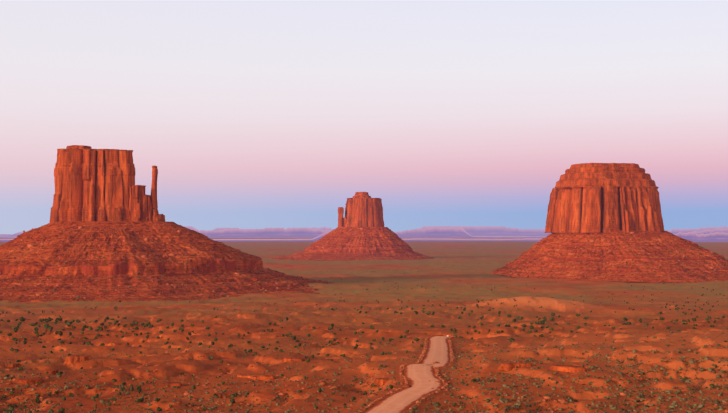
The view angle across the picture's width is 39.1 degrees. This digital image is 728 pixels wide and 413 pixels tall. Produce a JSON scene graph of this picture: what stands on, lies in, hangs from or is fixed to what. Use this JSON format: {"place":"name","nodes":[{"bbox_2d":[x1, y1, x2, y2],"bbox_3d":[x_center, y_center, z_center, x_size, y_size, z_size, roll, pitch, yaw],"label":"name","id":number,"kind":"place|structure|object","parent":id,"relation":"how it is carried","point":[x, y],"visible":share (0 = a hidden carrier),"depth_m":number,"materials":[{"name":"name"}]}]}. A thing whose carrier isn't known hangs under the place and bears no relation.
{"place":"outdoors","nodes":[
{"label":"outdoors","id":0,"kind":"place"},
{"bbox_2d":[338,192,383,226],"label":"butte","id":1,"kind":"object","parent":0,"point":[363,209],"depth_m":4620.14,"materials":[{"name":"orange stone"}]},
{"bbox_2d":[0,234,727,412],"bbox_3d":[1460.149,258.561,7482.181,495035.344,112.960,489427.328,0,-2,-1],"label":"ground","id":2,"kind":"structure","parent":0,"point":[475,264],"depth_m":605.89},
{"bbox_2d":[0,221,332,302],"bbox_3d":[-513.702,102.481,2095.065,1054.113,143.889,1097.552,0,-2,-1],"label":"talus slope","id":3,"kind":"structure","parent":2,"relation":"on","point":[41,269],"depth_m":1907.72,"materials":[{"name":"brown stone"}]},
{"bbox_2d":[50,145,164,221],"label":"butte","id":4,"kind":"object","parent":3,"relation":"on","point":[94,184],"depth_m":2103.52,"materials":[{"name":"stone"}]},
{"bbox_2d":[5,343,586,397],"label":"rock outcrops","id":5,"kind":"object","parent":2,"relation":"on","point":[506,366],"visible":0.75,"depth_m":363.24,"materials":[{"name":"stone"}]},
{"bbox_2d":[271,227,433,260],"bbox_3d":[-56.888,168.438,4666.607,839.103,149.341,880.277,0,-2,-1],"label":"talus slope","id":6,"kind":"structure","parent":2,"relation":"on","point":[335,246],"depth_m":4498.86,"materials":[{"name":"red stone"}]},
{"bbox_2d":[0,299,727,412],"bbox_3d":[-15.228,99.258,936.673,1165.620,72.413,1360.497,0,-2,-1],"label":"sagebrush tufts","id":7,"kind":"object","parent":2,"relation":"on","point":[571,400],"visible":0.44,"depth_m":323.86,"materials":[{"name":"plant"}]},
{"bbox_2d":[0,267,727,412],"bbox_3d":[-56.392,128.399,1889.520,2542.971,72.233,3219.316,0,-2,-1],"label":"shrubs","id":8,"kind":"object","parent":2,"relation":"on","point":[138,388],"visible":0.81,"depth_m":677.65,"materials":[{"name":"green plant"}]},
{"bbox_2d":[0,224,727,300],"bbox_3d":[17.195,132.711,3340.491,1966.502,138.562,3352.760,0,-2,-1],"label":"talus boulders","id":9,"kind":"object","parent":2,"relation":"on","point":[173,254],"visible":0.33,"depth_m":2073.70,"materials":[{"name":"red stone"}]},
{"bbox_2d":[0,318,727,412],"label":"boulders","id":10,"kind":"object","parent":2,"relation":"on","point":[563,400],"visible":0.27,"depth_m":331.12,"materials":[{"name":"brown stone"}]},
{"bbox_2d":[0,226,727,237],"bbox_3d":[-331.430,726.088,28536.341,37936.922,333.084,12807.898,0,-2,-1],"label":"distant mesas","id":11,"kind":"structure","parent":2,"relation":"on","point":[451,232],"depth_m":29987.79,"materials":[{"name":"purple stone"}]},
{"bbox_2d":[0,232,727,241],"bbox_3d":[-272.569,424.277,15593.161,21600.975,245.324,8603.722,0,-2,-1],"label":"distant mesas","id":12,"kind":"structure","parent":2,"relation":"on","point":[711,237],"depth_m":16184.94,"materials":[{"name":"purple stone"}]},
{"bbox_2d":[1,246,727,301],"bbox_3d":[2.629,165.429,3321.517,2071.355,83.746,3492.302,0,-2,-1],"label":"talus scrub bushes","id":13,"kind":"object","parent":2,"relation":"on","point":[379,258],"visible":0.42,"depth_m":2316.41,"materials":[{"name":"plant"}]},
{"bbox_2d":[355,336,455,412],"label":"road border rocks","id":14,"kind":"object","parent":2,"relation":"on","point":[452,359],"visible":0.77,"depth_m":347.67,"materials":[{"name":"brown stone"}]},
{"bbox_2d":[491,231,727,282],"bbox_3d":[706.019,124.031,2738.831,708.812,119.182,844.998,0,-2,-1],"label":"talus slope","id":15,"kind":"structure","parent":2,"relation":"on","point":[639,243],"depth_m":2541.08,"materials":[{"name":"red stone"}]},
{"bbox_2d":[0,0,727,233],"label":"sky","id":16,"kind":"structure","parent":0,"point":[249,114],"materials":[{"name":"white"}]},
{"bbox_2d":[364,336,450,412],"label":"dirt road","id":17,"kind":"structure","parent":0,"point":[422,377],"depth_m":331.13,"materials":[{"name":"beige soil"}]},
{"bbox_2d":[545,163,663,232],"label":"butte","id":18,"kind":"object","parent":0,"point":[598,197],"depth_m":2688.28,"materials":[{"name":"orange stone"}]}
]}

